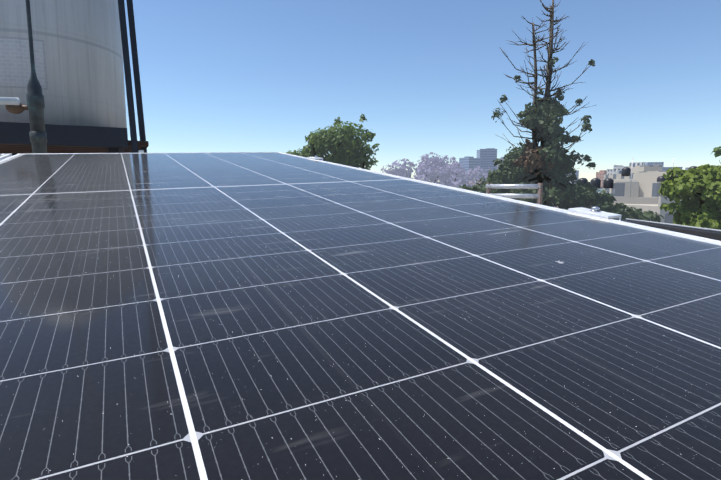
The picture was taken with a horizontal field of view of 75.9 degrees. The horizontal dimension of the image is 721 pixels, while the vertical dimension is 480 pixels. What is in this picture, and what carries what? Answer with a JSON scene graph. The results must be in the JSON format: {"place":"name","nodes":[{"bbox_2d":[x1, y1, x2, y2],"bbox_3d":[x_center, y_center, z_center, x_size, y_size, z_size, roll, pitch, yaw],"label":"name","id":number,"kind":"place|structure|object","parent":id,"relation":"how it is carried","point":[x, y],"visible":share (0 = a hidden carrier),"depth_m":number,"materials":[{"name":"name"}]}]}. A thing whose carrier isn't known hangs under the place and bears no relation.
{"place":"outdoors","nodes":[
{"label":"outdoors","id":0,"kind":"place"},
{"bbox_2d":[287,145,323,159],"bbox_3d":[-3.403,0.573,28.599,4.046,12.612,4.114,-3,7,-27],"label":"round tree","id":1,"kind":"object","parent":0,"point":[308,149],"visible":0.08,"depth_m":27.25,"materials":[{"name":"green plant"}]},
{"bbox_2d":[387,170,410,177],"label":"building","id":2,"kind":"structure","parent":0,"point":[401,174],"depth_m":877.74,"materials":[{"name":"grey"}]},
{"bbox_2d":[123,0,720,181],"label":"sky","id":3,"kind":"structure","parent":0,"point":[427,76],"materials":[{"name":"blue"}]},
{"bbox_2d":[459,156,480,178],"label":"building","id":4,"kind":"structure","parent":0,"point":[468,162],"depth_m":607.49,"materials":[{"name":"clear glass"}]},
{"bbox_2d":[477,148,496,180],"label":"blue tower","id":5,"kind":"structure","parent":0,"point":[487,156],"depth_m":656.31,"materials":[{"name":"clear glass"}]},
{"bbox_2d":[486,183,542,204],"bbox_3d":[2.216,-0.381,6.731,0.078,0.893,0.802,-10,12,-56],"label":"railing","id":6,"kind":"object","parent":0,"point":[538,186],"visible":0.54,"depth_m":6.63,"materials":[{"name":"silver metal"}]},
{"bbox_2d":[479,57,616,212],"bbox_3d":[7.174,0.606,18.362,5.364,14.851,5.858,-3,7,-27],"label":"tree","id":7,"kind":"object","parent":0,"point":[585,195],"depth_m":17.48,"materials":[{"name":"green plant"}]},
{"bbox_2d":[510,139,565,207],"bbox_3d":[8.192,-0.981,18.107,3.985,5.941,4.051,4,8,28],"label":"tree","id":8,"kind":"object","parent":7,"relation":"part of","point":[527,162],"visible":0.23,"depth_m":17.18,"materials":[{"name":"green plant"}]},
{"bbox_2d":[494,0,595,181],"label":"dead conifer branches","id":9,"kind":"object","parent":7,"relation":"on","point":[550,70],"visible":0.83,"depth_m":17.57,"materials":[{"name":"grey plant"}]},
{"bbox_2d":[566,170,578,181],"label":"building","id":10,"kind":"structure","parent":0,"point":[577,173],"depth_m":628.45,"materials":[{"name":"blue glass"}]},
{"bbox_2d":[596,170,606,186],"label":"building","id":11,"kind":"structure","parent":0,"point":[600,174],"depth_m":454.14,"materials":[{"name":"concrete"}]},
{"bbox_2d":[607,169,612,174],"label":"building","id":12,"kind":"structure","parent":0,"point":[609,171],"depth_m":390.26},
{"bbox_2d":[613,162,661,173],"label":"building","id":13,"kind":"structure","parent":0,"point":[617,167],"depth_m":280.57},
{"bbox_2d":[657,176,665,181],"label":"water tank","id":14,"kind":"object","parent":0,"point":[660,178],"visible":0.17,"depth_m":54.35,"materials":[{"name":"black plastic"}]},
{"bbox_2d":[645,162,682,170],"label":"building","id":15,"kind":"structure","parent":0,"point":[652,163],"depth_m":294.82,"materials":[{"name":"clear glass"}]},
{"bbox_2d":[621,158,717,175],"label":"house roof clutter","id":16,"kind":"object","parent":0,"point":[625,171],"visible":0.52,"depth_m":61.22,"materials":[{"name":"black plastic"}]},
{"bbox_2d":[621,219,720,240],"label":"parapet wall","id":17,"kind":"structure","parent":0,"point":[715,235],"depth_m":5.97,"materials":[{"name":"grey concrete"}]},
{"bbox_2d":[658,164,720,229],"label":"tree","id":18,"kind":"object","parent":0,"point":[698,179],"depth_m":11.71,"materials":[{"name":"green plant"}]},
{"label":"ground","id":19,"kind":"structure","parent":0,"visible":0},
{"bbox_2d":[288,114,379,169],"bbox_3d":[-1.513,-0.142,27.218,5.810,14.320,5.510,-3,7,-27],"label":"round tree","id":20,"kind":"object","parent":19,"relation":"on","point":[349,149],"depth_m":25.68,"materials":[{"name":"green plant"}]},
{"bbox_2d":[381,152,492,187],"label":"jacaranda tree","id":21,"kind":"object","parent":19,"relation":"on","point":[442,170],"depth_m":43.36,"materials":[{"name":"purple plant"}]},
{"bbox_2d":[458,169,499,192],"bbox_3d":[6.726,1.733,25.049,6.283,11.114,5.263,-3,7,-27],"label":"bush","id":22,"kind":"object","parent":19,"relation":"on","point":[476,187],"depth_m":24.35,"materials":[{"name":"green plant"}]},
{"bbox_2d":[575,182,658,203],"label":"cream house","id":23,"kind":"structure","parent":19,"relation":"on","point":[620,191],"depth_m":52.20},
{"bbox_2d":[578,158,632,196],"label":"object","id":24,"kind":"object","parent":23,"relation":"on","point":[607,182],"visible":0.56,"depth_m":53.54,"materials":[{"name":"grey plastic"}]},
{"bbox_2d":[587,190,664,221],"bbox_3d":[10.604,2.741,21.037,4.198,10.018,4.336,-3,7,-27],"label":"bush","id":25,"kind":"object","parent":19,"relation":"on","point":[631,213],"visible":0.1,"depth_m":19.58,"materials":[{"name":"green plant"}]},
{"bbox_2d":[603,165,661,190],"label":"cream block","id":26,"kind":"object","parent":19,"relation":"on","point":[620,178],"visible":0.21,"depth_m":116.44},
{"bbox_2d":[556,182,720,223],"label":"house","id":27,"kind":"structure","parent":19,"relation":"on","point":[648,189],"depth_m":47.43,"materials":[{"name":"grey concrete"}]},
{"bbox_2d":[607,171,683,191],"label":"house","id":28,"kind":"structure","parent":19,"relation":"on","point":[648,176],"depth_m":61.62,"materials":[{"name":"grey concrete"}]},
{"bbox_2d":[710,146,720,165],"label":"tree","id":29,"kind":"object","parent":19,"relation":"on","point":[717,151],"visible":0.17,"depth_m":17.68,"materials":[{"name":"green plant"}]},
{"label":"roof","id":30,"kind":"object","parent":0,"visible":0},
{"bbox_2d":[25,0,46,153],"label":"pipe","id":31,"kind":"object","parent":30,"relation":"on","point":[36,107],"visible":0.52,"depth_m":2.59,"materials":[{"name":"grey metal"}]},
{"bbox_2d":[0,121,148,155],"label":"tank base","id":32,"kind":"object","parent":30,"relation":"on","point":[14,138],"visible":0.44,"depth_m":3.44,"materials":[{"name":"black metal"}]},
{"bbox_2d":[0,0,126,127],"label":"water tank","id":33,"kind":"object","parent":32,"relation":"on","point":[78,55],"visible":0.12,"depth_m":3.63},
{"bbox_2d":[0,97,19,104],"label":"pipe","id":34,"kind":"object","parent":33,"relation":"attached to","point":[9,100],"visible":1,"depth_m":2.70,"materials":[{"name":"white plastic"}]},
{"bbox_2d":[5,103,27,113],"bbox_3d":[-2.034,-0.792,2.766,0.151,0.076,0.081,-3,7,-27],"label":"pipe fitting","id":35,"kind":"object","parent":34,"relation":"attached to","point":[17,109],"visible":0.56,"depth_m":2.74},
{"bbox_2d":[118,0,146,152],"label":"metal poles","id":36,"kind":"object","parent":30,"relation":"on","point":[127,71],"visible":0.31,"depth_m":3.59,"materials":[{"name":"metal"}]},
{"bbox_2d":[626,218,720,231],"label":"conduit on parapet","id":37,"kind":"object","parent":30,"relation":"on","point":[709,229],"visible":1,"depth_m":6.23,"materials":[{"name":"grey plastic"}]},
{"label":"panel support legs","id":38,"kind":"object","parent":30,"relation":"on","visible":0},
{"label":"mounting rails","id":39,"kind":"object","parent":38,"relation":"attached to","visible":0},
{"bbox_2d":[0,154,11,159],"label":"solar panel frame","id":40,"kind":"object","parent":39,"relation":"on","point":[5,156],"visible":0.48,"depth_m":1.86,"materials":[{"name":"silver metal"}]},
{"bbox_2d":[308,156,322,160],"bbox_3d":[-0.202,-0.353,2.074,0.039,0.050,0.085,-6,16,-27],"label":"end clamp","id":41,"kind":"object","parent":39,"relation":"on","point":[317,157],"visible":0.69,"depth_m":2.06,"materials":[{"name":"metal"}]},
{"bbox_2d":[0,152,720,242],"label":"solar panel frame","id":42,"kind":"object","parent":39,"relation":"on","point":[687,235],"visible":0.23,"depth_m":1.06,"materials":[{"name":"silver metal"}]},
{"bbox_2d":[0,152,720,479],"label":"solar panel cells","id":43,"kind":"object","parent":42,"relation":"in","point":[231,316],"visible":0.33,"depth_m":0.36,"materials":[{"name":"glass"}]},
{"bbox_2d":[568,207,621,220],"bbox_3d":[0.441,-0.038,0.877,0.039,0.050,0.085,-6,16,-27],"label":"end clamp","id":44,"kind":"object","parent":39,"relation":"on","point":[595,211],"visible":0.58,"depth_m":0.86,"materials":[{"name":"metal"}]}
]}

